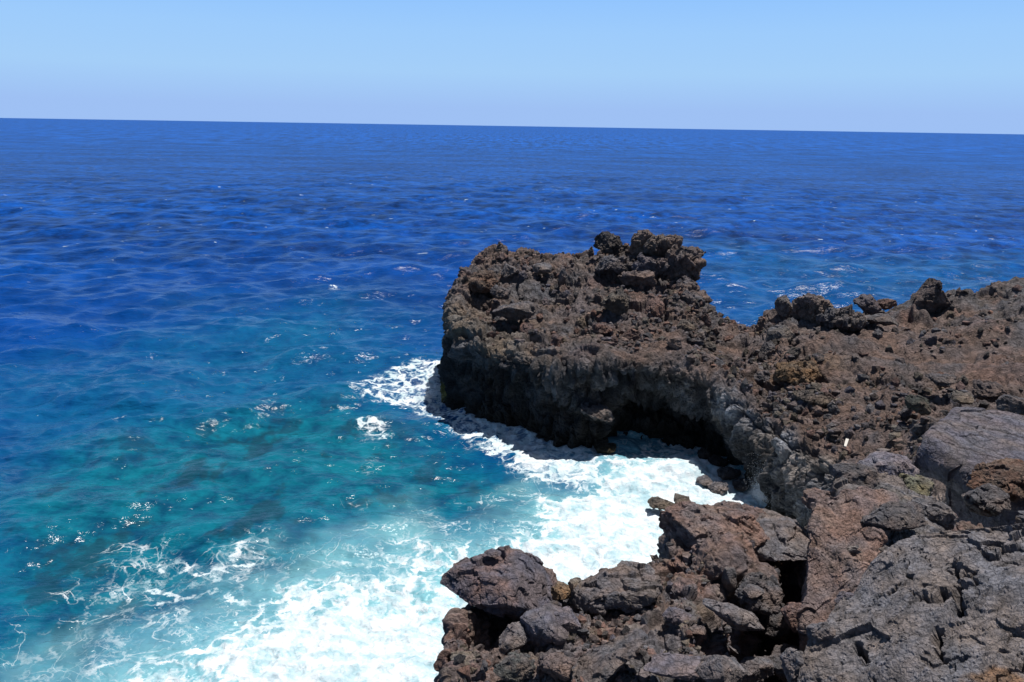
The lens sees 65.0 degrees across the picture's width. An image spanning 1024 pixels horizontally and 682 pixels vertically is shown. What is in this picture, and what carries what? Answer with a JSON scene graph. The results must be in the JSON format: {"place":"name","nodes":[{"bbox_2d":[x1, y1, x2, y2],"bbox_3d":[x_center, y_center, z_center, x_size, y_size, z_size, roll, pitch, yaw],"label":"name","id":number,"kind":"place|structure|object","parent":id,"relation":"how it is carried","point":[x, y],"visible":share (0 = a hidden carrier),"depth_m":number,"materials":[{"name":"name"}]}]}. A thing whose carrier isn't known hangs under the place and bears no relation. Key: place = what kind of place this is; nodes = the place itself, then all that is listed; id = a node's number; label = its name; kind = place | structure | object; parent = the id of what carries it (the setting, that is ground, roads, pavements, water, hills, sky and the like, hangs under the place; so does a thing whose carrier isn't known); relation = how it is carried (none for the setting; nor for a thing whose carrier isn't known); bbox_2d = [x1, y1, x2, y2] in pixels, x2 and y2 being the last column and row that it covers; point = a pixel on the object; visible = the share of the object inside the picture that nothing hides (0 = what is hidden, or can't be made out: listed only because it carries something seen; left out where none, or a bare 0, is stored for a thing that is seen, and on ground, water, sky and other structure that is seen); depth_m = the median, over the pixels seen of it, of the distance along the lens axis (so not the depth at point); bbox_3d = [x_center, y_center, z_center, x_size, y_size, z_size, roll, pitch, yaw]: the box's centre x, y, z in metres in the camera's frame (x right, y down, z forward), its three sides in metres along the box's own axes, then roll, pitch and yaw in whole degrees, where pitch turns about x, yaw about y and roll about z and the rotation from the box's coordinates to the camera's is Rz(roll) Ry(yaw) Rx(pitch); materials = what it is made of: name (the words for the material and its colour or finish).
{"place":"outdoors","nodes":[
{"label":"outdoors","id":0,"kind":"place"},
{"bbox_2d":[0,118,1023,681],"bbox_3d":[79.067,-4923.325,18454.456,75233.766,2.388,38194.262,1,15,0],"label":"sea","id":1,"kind":"structure","parent":0,"point":[232,448],"depth_m":76.60,"materials":[{"name":"liquid"}]},
{"bbox_2d":[410,371,768,506],"bbox_3d":[2.691,5.048,52.613,31.157,2.727,6.238,15,20,42],"label":"spray","id":2,"kind":"object","parent":1,"relation":"on","point":[761,495],"visible":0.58,"depth_m":44.65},
{"bbox_2d":[594,442,616,453],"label":"sea rock","id":3,"kind":"object","parent":1,"relation":"on","point":[600,447],"visible":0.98,"depth_m":51.25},
{"bbox_2d":[647,496,673,509],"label":"sea rock","id":4,"kind":"object","parent":1,"relation":"in","point":[659,503],"visible":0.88,"depth_m":43.91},
{"bbox_2d":[674,493,690,503],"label":"sea rock","id":5,"kind":"object","parent":1,"relation":"in","point":[678,498],"visible":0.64,"depth_m":44.57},
{"bbox_2d":[696,475,712,485],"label":"sea rock","id":6,"kind":"object","parent":1,"relation":"in","point":[705,480],"visible":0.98,"depth_m":46.83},
{"bbox_2d":[697,447,713,459],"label":"sea rock","id":7,"kind":"object","parent":1,"relation":"in","point":[704,453],"visible":0.94,"depth_m":50.64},
{"bbox_2d":[707,455,728,467],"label":"sea rock","id":8,"kind":"object","parent":1,"relation":"in","point":[718,460],"visible":0.94,"depth_m":49.54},
{"bbox_2d":[708,481,728,494],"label":"sea rock","id":9,"kind":"object","parent":1,"relation":"in","point":[720,487],"visible":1,"depth_m":45.84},
{"bbox_2d":[717,466,740,479],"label":"sea rock","id":10,"kind":"object","parent":1,"relation":"in","point":[728,473],"visible":1,"depth_m":47.85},
{"bbox_2d":[732,478,752,491],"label":"sea rock","id":11,"kind":"object","parent":1,"relation":"in","point":[740,484],"visible":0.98,"depth_m":46.48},
{"bbox_2d":[0,0,1023,133],"label":"sky","id":12,"kind":"structure","parent":0,"point":[914,66],"materials":[{"name":"blue"}]},
{"bbox_2d":[433,479,1021,681],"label":"cliff ledge","id":13,"kind":"object","parent":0,"point":[730,548],"visible":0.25,"depth_m":14.50,"materials":[{"name":"stone"}]},
{"bbox_2d":[449,650,477,673],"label":"boulder","id":14,"kind":"object","parent":13,"relation":"on","point":[469,655],"visible":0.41,"depth_m":12.82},
{"bbox_2d":[440,545,553,619],"bbox_3d":[-0.264,4.570,14.869,2.146,1.104,1.605,1,15,0],"label":"boulder","id":15,"kind":"object","parent":13,"relation":"on","point":[513,583],"visible":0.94,"depth_m":14.65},
{"bbox_2d":[484,548,500,557],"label":"boulder","id":16,"kind":"object","parent":15,"relation":"on","point":[492,552],"visible":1,"depth_m":14.97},
{"bbox_2d":[499,622,529,653],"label":"boulder","id":17,"kind":"object","parent":13,"relation":"on","point":[513,635],"visible":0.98,"depth_m":13.33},
{"bbox_2d":[520,603,568,648],"bbox_3d":[0.648,4.904,13.652,0.852,0.798,0.918,-11,19,-38],"label":"boulder","id":18,"kind":"object","parent":13,"relation":"on","point":[543,627],"visible":0.76,"depth_m":13.35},
{"bbox_2d":[542,565,557,585],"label":"boulder","id":19,"kind":"object","parent":13,"relation":"on","point":[552,574],"visible":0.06,"depth_m":15.56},
{"bbox_2d":[536,651,577,680],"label":"boulder","id":20,"kind":"object","parent":13,"relation":"on","point":[557,665],"visible":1,"depth_m":12.29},
{"bbox_2d":[551,581,570,600],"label":"boulder","id":21,"kind":"object","parent":13,"relation":"on","point":[560,590],"visible":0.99,"depth_m":14.89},
{"bbox_2d":[568,577,581,588],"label":"boulder","id":22,"kind":"object","parent":21,"relation":"on","point":[573,583],"visible":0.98,"depth_m":15.04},
{"bbox_2d":[554,606,581,633],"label":"boulder","id":23,"kind":"object","parent":13,"relation":"on","point":[567,619],"visible":0.51,"depth_m":13.54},
{"bbox_2d":[572,628,648,681],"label":"boulder","id":24,"kind":"object","parent":13,"relation":"on","point":[604,662],"visible":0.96,"depth_m":12.38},
{"bbox_2d":[568,563,663,615],"bbox_3d":[1.894,4.613,14.789,1.671,0.786,1.469,1,15,0],"label":"boulder","id":25,"kind":"object","parent":13,"relation":"on","point":[634,587],"visible":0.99,"depth_m":14.52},
{"bbox_2d":[617,560,654,573],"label":"boulder","id":26,"kind":"object","parent":25,"relation":"on","point":[630,563],"visible":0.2,"depth_m":15.63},
{"bbox_2d":[454,501,806,681],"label":"lava rubble","id":27,"kind":"object","parent":13,"relation":"on","point":[630,669],"visible":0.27,"depth_m":13.68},
{"bbox_2d":[493,651,535,681],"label":"boulder","id":28,"kind":"object","parent":27,"relation":"on","point":[514,666],"visible":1,"depth_m":12.51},
{"bbox_2d":[643,653,701,681],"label":"boulder","id":29,"kind":"object","parent":13,"relation":"on","point":[678,666],"visible":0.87,"depth_m":12.00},
{"bbox_2d":[662,606,691,625],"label":"boulder","id":30,"kind":"object","parent":13,"relation":"on","point":[674,615],"visible":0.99,"depth_m":13.59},
{"bbox_2d":[685,624,705,634],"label":"boulder","id":31,"kind":"object","parent":13,"relation":"on","point":[698,629],"visible":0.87,"depth_m":13.22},
{"bbox_2d":[658,501,769,551],"bbox_3d":[4.159,3.906,16.431,1.708,0.869,1.925,-9,18,-32],"label":"boulder","id":32,"kind":"object","parent":13,"relation":"on","point":[685,524],"visible":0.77,"depth_m":16.24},
{"bbox_2d":[694,655,747,681],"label":"boulder","id":33,"kind":"object","parent":13,"relation":"on","point":[717,668],"visible":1,"depth_m":11.68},
{"bbox_2d":[721,566,736,591],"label":"boulder","id":34,"kind":"object","parent":13,"relation":"on","point":[728,578],"visible":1,"depth_m":14.83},
{"bbox_2d":[702,598,764,630],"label":"boulder","id":35,"kind":"object","parent":13,"relation":"on","point":[735,617],"visible":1,"depth_m":13.26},
{"bbox_2d":[740,655,774,681],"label":"boulder","id":36,"kind":"object","parent":13,"relation":"on","point":[759,669],"visible":0.78,"depth_m":13.06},
{"bbox_2d":[735,571,784,614],"bbox_3d":[4.504,4.621,14.648,0.901,0.633,0.914,1,15,0],"label":"boulder","id":37,"kind":"object","parent":13,"relation":"on","point":[769,601],"visible":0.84,"depth_m":14.51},
{"bbox_2d":[743,584,764,597],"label":"boulder","id":38,"kind":"object","parent":37,"relation":"on","point":[752,591],"visible":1,"depth_m":14.38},
{"bbox_2d":[753,603,790,639],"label":"rock","id":39,"kind":"object","parent":13,"relation":"on","point":[776,626],"visible":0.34,"depth_m":15.21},
{"bbox_2d":[756,508,809,561],"bbox_3d":[5.547,3.999,16.474,1.280,0.667,1.897,6,16,17],"label":"boulder","id":40,"kind":"object","parent":13,"relation":"on","point":[788,537],"visible":0.73,"depth_m":16.08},
{"bbox_2d":[770,643,798,681],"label":"rock","id":41,"kind":"object","parent":13,"relation":"on","point":[777,651],"visible":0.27,"depth_m":14.35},
{"bbox_2d":[780,602,801,632],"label":"boulder","id":42,"kind":"object","parent":13,"relation":"on","point":[790,614],"visible":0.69,"depth_m":13.61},
{"bbox_2d":[780,647,803,681],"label":"boulder","id":43,"kind":"object","parent":13,"relation":"on","point":[792,660],"visible":0.62,"depth_m":11.09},
{"bbox_2d":[805,621,835,643],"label":"boulder","id":44,"kind":"object","parent":13,"relation":"on","point":[819,632],"visible":0.73,"depth_m":11.17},
{"bbox_2d":[797,486,899,651],"bbox_3d":[5.981,4.600,14.773,1.517,3.023,3.697,9,17,28],"label":"boulder","id":45,"kind":"object","parent":13,"relation":"on","point":[836,527],"visible":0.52,"depth_m":14.29,"materials":[{"name":"stone"}]},
{"bbox_2d":[830,452,945,555],"bbox_3d":[7.544,4.139,16.273,2.306,2.734,5.046,5,16,16],"label":"boulder","id":46,"kind":"object","parent":13,"relation":"on","point":[898,487],"visible":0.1,"depth_m":16.01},
{"bbox_2d":[801,487,832,508],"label":"boulder","id":47,"kind":"object","parent":46,"relation":"on","point":[810,496],"visible":0.3,"depth_m":16.32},
{"bbox_2d":[828,461,880,488],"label":"boulder","id":48,"kind":"object","parent":46,"relation":"on","point":[857,474],"visible":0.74,"depth_m":16.26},
{"bbox_2d":[856,450,919,476],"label":"boulder","id":49,"kind":"object","parent":46,"relation":"on","point":[889,463],"visible":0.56,"depth_m":17.06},
{"bbox_2d":[861,501,925,531],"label":"boulder","id":50,"kind":"object","parent":46,"relation":"on","point":[895,516],"visible":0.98,"depth_m":14.60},
{"bbox_2d":[911,497,956,530],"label":"boulder","id":51,"kind":"object","parent":46,"relation":"on","point":[941,513],"visible":0.73,"depth_m":15.43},
{"bbox_2d":[797,511,1023,681],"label":"boulder","id":52,"kind":"object","parent":13,"relation":"on","point":[944,606],"visible":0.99,"depth_m":10.72,"materials":[{"name":"stone"}]},
{"bbox_2d":[834,591,853,603],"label":"boulder","id":53,"kind":"object","parent":52,"relation":"on","point":[840,596],"visible":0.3,"depth_m":11.82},
{"bbox_2d":[898,473,934,495],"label":"boulder","id":54,"kind":"object","parent":13,"relation":"on","point":[920,484],"visible":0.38,"depth_m":16.68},
{"bbox_2d":[961,483,1010,517],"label":"boulder","id":55,"kind":"object","parent":13,"relation":"on","point":[988,500],"visible":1,"depth_m":19.10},
{"bbox_2d":[436,243,1023,526],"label":"headland","id":56,"kind":"structure","parent":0,"point":[664,391],"depth_m":51.86,"materials":[{"name":"stone"}]},
{"bbox_2d":[474,256,484,264],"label":"lava rock","id":57,"kind":"object","parent":56,"relation":"on","point":[480,260],"visible":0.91,"depth_m":69.51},
{"bbox_2d":[461,270,498,293],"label":"boulder","id":58,"kind":"object","parent":56,"relation":"on","point":[483,281],"visible":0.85,"depth_m":64.14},
{"bbox_2d":[490,284,510,299],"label":"boulder","id":59,"kind":"object","parent":56,"relation":"on","point":[498,292],"visible":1,"depth_m":62.27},
{"bbox_2d":[496,252,508,260],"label":"lava rock","id":60,"kind":"object","parent":56,"relation":"on","point":[502,256],"visible":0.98,"depth_m":69.56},
{"bbox_2d":[501,263,519,277],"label":"boulder","id":61,"kind":"object","parent":56,"relation":"on","point":[507,271],"visible":1,"depth_m":66.25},
{"bbox_2d":[493,301,537,320],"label":"boulder","id":62,"kind":"object","parent":56,"relation":"on","point":[517,311],"visible":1,"depth_m":58.33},
{"bbox_2d":[518,270,528,280],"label":"lava rock","id":63,"kind":"object","parent":56,"relation":"on","point":[523,274],"visible":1,"depth_m":66.19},
{"bbox_2d":[519,323,533,334],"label":"lava rock","id":64,"kind":"object","parent":56,"relation":"on","point":[525,327],"visible":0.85,"depth_m":56.21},
{"bbox_2d":[531,262,551,273],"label":"boulder","id":65,"kind":"object","parent":56,"relation":"on","point":[542,267],"visible":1,"depth_m":66.97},
{"bbox_2d":[550,333,562,346],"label":"lava rock","id":66,"kind":"object","parent":56,"relation":"on","point":[556,339],"visible":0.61,"depth_m":54.04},
{"bbox_2d":[558,268,567,285],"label":"boulder","id":67,"kind":"object","parent":56,"relation":"on","point":[562,276],"visible":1,"depth_m":65.08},
{"bbox_2d":[576,316,585,328],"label":"lava rock","id":68,"kind":"object","parent":56,"relation":"on","point":[580,321],"visible":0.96,"depth_m":60.30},
{"bbox_2d":[580,402,614,422],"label":"boulder","id":69,"kind":"object","parent":56,"relation":"on","point":[600,412],"visible":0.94,"depth_m":50.24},
{"bbox_2d":[592,322,614,334],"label":"boulder","id":70,"kind":"object","parent":56,"relation":"on","point":[603,328],"visible":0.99,"depth_m":55.59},
{"bbox_2d":[593,231,622,255],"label":"boulder","id":71,"kind":"object","parent":56,"relation":"on","point":[607,242],"visible":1,"depth_m":68.80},
{"bbox_2d":[594,254,635,274],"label":"boulder","id":72,"kind":"object","parent":56,"relation":"on","point":[608,264],"visible":0.77,"depth_m":66.85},
{"bbox_2d":[602,289,629,315],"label":"boulder","id":73,"kind":"object","parent":56,"relation":"on","point":[617,302],"visible":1,"depth_m":59.05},
{"bbox_2d":[622,328,640,339],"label":"lava rock","id":74,"kind":"object","parent":56,"relation":"on","point":[631,333],"visible":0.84,"depth_m":55.79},
{"bbox_2d":[618,270,656,288],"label":"boulder","id":75,"kind":"object","parent":56,"relation":"on","point":[635,278],"visible":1,"depth_m":63.69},
{"bbox_2d":[628,229,652,257],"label":"boulder","id":76,"kind":"object","parent":56,"relation":"on","point":[639,238],"visible":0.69,"depth_m":67.36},
{"bbox_2d":[631,252,668,276],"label":"boulder","id":77,"kind":"object","parent":56,"relation":"on","point":[653,263],"visible":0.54,"depth_m":65.47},
{"bbox_2d":[644,293,664,317],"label":"boulder","id":78,"kind":"object","parent":56,"relation":"on","point":[655,305],"visible":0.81,"depth_m":58.87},
{"bbox_2d":[643,234,682,256],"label":"boulder","id":79,"kind":"object","parent":56,"relation":"on","point":[659,245],"visible":0.78,"depth_m":66.61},
{"bbox_2d":[666,336,681,349],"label":"lava rock","id":80,"kind":"object","parent":56,"relation":"on","point":[674,342],"visible":1,"depth_m":51.77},
{"bbox_2d":[657,244,706,281],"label":"boulder","id":81,"kind":"object","parent":56,"relation":"on","point":[688,261],"visible":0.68,"depth_m":64.59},
{"bbox_2d":[676,319,695,331],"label":"boulder","id":82,"kind":"object","parent":56,"relation":"on","point":[687,325],"visible":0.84,"depth_m":57.15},
{"bbox_2d":[681,289,694,302],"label":"lava rock","id":83,"kind":"object","parent":56,"relation":"on","point":[688,296],"visible":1,"depth_m":60.27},
{"bbox_2d":[690,290,712,302],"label":"boulder","id":84,"kind":"object","parent":56,"relation":"on","point":[706,296],"visible":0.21,"depth_m":62.46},
{"bbox_2d":[698,330,706,340],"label":"lava rock","id":85,"kind":"object","parent":56,"relation":"on","point":[702,335],"visible":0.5,"depth_m":57.27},
{"bbox_2d":[701,353,715,361],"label":"lava rock","id":86,"kind":"object","parent":56,"relation":"on","point":[710,357],"visible":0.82,"depth_m":50.98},
{"bbox_2d":[703,339,716,351],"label":"lava rock","id":87,"kind":"object","parent":56,"relation":"on","point":[709,345],"visible":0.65,"depth_m":54.74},
{"bbox_2d":[478,243,1023,459],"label":"lava rubble","id":88,"kind":"object","parent":56,"relation":"on","point":[897,443],"visible":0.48,"depth_m":50.59,"materials":[{"name":"stone"}]},
{"bbox_2d":[753,370,770,384],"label":"lava rock","id":89,"kind":"object","parent":56,"relation":"on","point":[761,377],"visible":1,"depth_m":49.00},
{"bbox_2d":[758,352,767,362],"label":"lava rock","id":90,"kind":"object","parent":56,"relation":"on","point":[762,357],"visible":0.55,"depth_m":53.00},
{"bbox_2d":[759,340,775,358],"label":"boulder","id":91,"kind":"object","parent":56,"relation":"on","point":[768,349],"visible":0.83,"depth_m":53.14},
{"bbox_2d":[766,390,776,401],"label":"lava rock","id":92,"kind":"object","parent":56,"relation":"on","point":[771,394],"visible":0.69,"depth_m":46.90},
{"bbox_2d":[765,324,796,343],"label":"boulder","id":93,"kind":"object","parent":56,"relation":"on","point":[778,331],"visible":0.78,"depth_m":54.04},
{"bbox_2d":[774,295,792,316],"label":"boulder","id":94,"kind":"object","parent":56,"relation":"on","point":[783,306],"visible":1,"depth_m":57.89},
{"bbox_2d":[783,347,800,358],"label":"lava rock","id":95,"kind":"object","parent":56,"relation":"on","point":[795,352],"visible":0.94,"depth_m":50.35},
{"bbox_2d":[774,360,820,385],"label":"boulder","id":96,"kind":"object","parent":56,"relation":"on","point":[795,373],"visible":0.99,"depth_m":47.35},
{"bbox_2d":[789,293,833,324],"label":"boulder","id":97,"kind":"object","parent":56,"relation":"on","point":[809,306],"visible":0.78,"depth_m":56.14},
{"bbox_2d":[792,389,833,407],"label":"boulder","id":98,"kind":"object","parent":56,"relation":"on","point":[811,397],"visible":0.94,"depth_m":44.43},
{"bbox_2d":[811,405,826,415],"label":"lava rock","id":99,"kind":"object","parent":56,"relation":"on","point":[817,410],"visible":0.94,"depth_m":43.58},
{"bbox_2d":[812,352,825,362],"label":"boulder","id":100,"kind":"object","parent":56,"relation":"on","point":[819,357],"visible":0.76,"depth_m":49.03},
{"bbox_2d":[827,402,839,414],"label":"lava rock","id":101,"kind":"object","parent":56,"relation":"on","point":[833,407],"visible":0.96,"depth_m":42.86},
{"bbox_2d":[816,304,867,331],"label":"boulder","id":102,"kind":"object","parent":56,"relation":"on","point":[847,318],"visible":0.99,"depth_m":54.63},
{"bbox_2d":[844,429,854,438],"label":"lava rock","id":103,"kind":"object","parent":56,"relation":"on","point":[849,433],"visible":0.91,"depth_m":40.87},
{"bbox_2d":[853,294,881,314],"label":"boulder","id":104,"kind":"object","parent":56,"relation":"on","point":[868,303],"visible":1,"depth_m":56.51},
{"bbox_2d":[872,328,882,338],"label":"lava rock","id":105,"kind":"object","parent":56,"relation":"on","point":[877,333],"visible":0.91,"depth_m":52.37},
{"bbox_2d":[865,313,897,325],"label":"boulder","id":106,"kind":"object","parent":56,"relation":"on","point":[883,319],"visible":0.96,"depth_m":54.97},
{"bbox_2d":[877,298,896,309],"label":"boulder","id":107,"kind":"object","parent":56,"relation":"on","point":[886,303],"visible":0.88,"depth_m":57.69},
{"bbox_2d":[900,405,912,417],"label":"lava rock","id":108,"kind":"object","parent":56,"relation":"on","point":[905,411],"visible":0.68,"depth_m":40.79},
{"bbox_2d":[904,394,930,414],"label":"boulder","id":109,"kind":"object","parent":56,"relation":"on","point":[919,404],"visible":1,"depth_m":39.23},
{"bbox_2d":[924,335,937,344],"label":"lava rock","id":110,"kind":"object","parent":56,"relation":"on","point":[931,340],"visible":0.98,"depth_m":50.65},
{"bbox_2d":[912,278,951,312],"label":"boulder","id":111,"kind":"object","parent":56,"relation":"on","point":[930,296],"visible":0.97,"depth_m":57.12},
{"bbox_2d":[925,373,957,386],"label":"boulder","id":112,"kind":"object","parent":56,"relation":"on","point":[944,380],"visible":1,"depth_m":42.47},
{"bbox_2d":[951,390,973,404],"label":"boulder","id":113,"kind":"object","parent":56,"relation":"on","point":[961,397],"visible":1,"depth_m":38.62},
{"bbox_2d":[957,374,968,385],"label":"lava rock","id":114,"kind":"object","parent":56,"relation":"on","point":[963,379],"visible":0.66,"depth_m":45.01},
{"bbox_2d":[912,406,1023,527],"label":"boulder","id":115,"kind":"object","parent":56,"relation":"on","point":[957,445],"visible":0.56,"depth_m":21.98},
{"bbox_2d":[966,457,1023,502],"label":"boulder","id":116,"kind":"object","parent":115,"relation":"on","point":[1006,474],"visible":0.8,"depth_m":19.80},
{"bbox_2d":[972,379,1009,402],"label":"boulder","id":117,"kind":"object","parent":56,"relation":"on","point":[991,391],"visible":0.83,"depth_m":39.58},
{"bbox_2d":[996,394,1023,414],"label":"boulder","id":118,"kind":"object","parent":56,"relation":"on","point":[1010,403],"visible":0.95,"depth_m":35.44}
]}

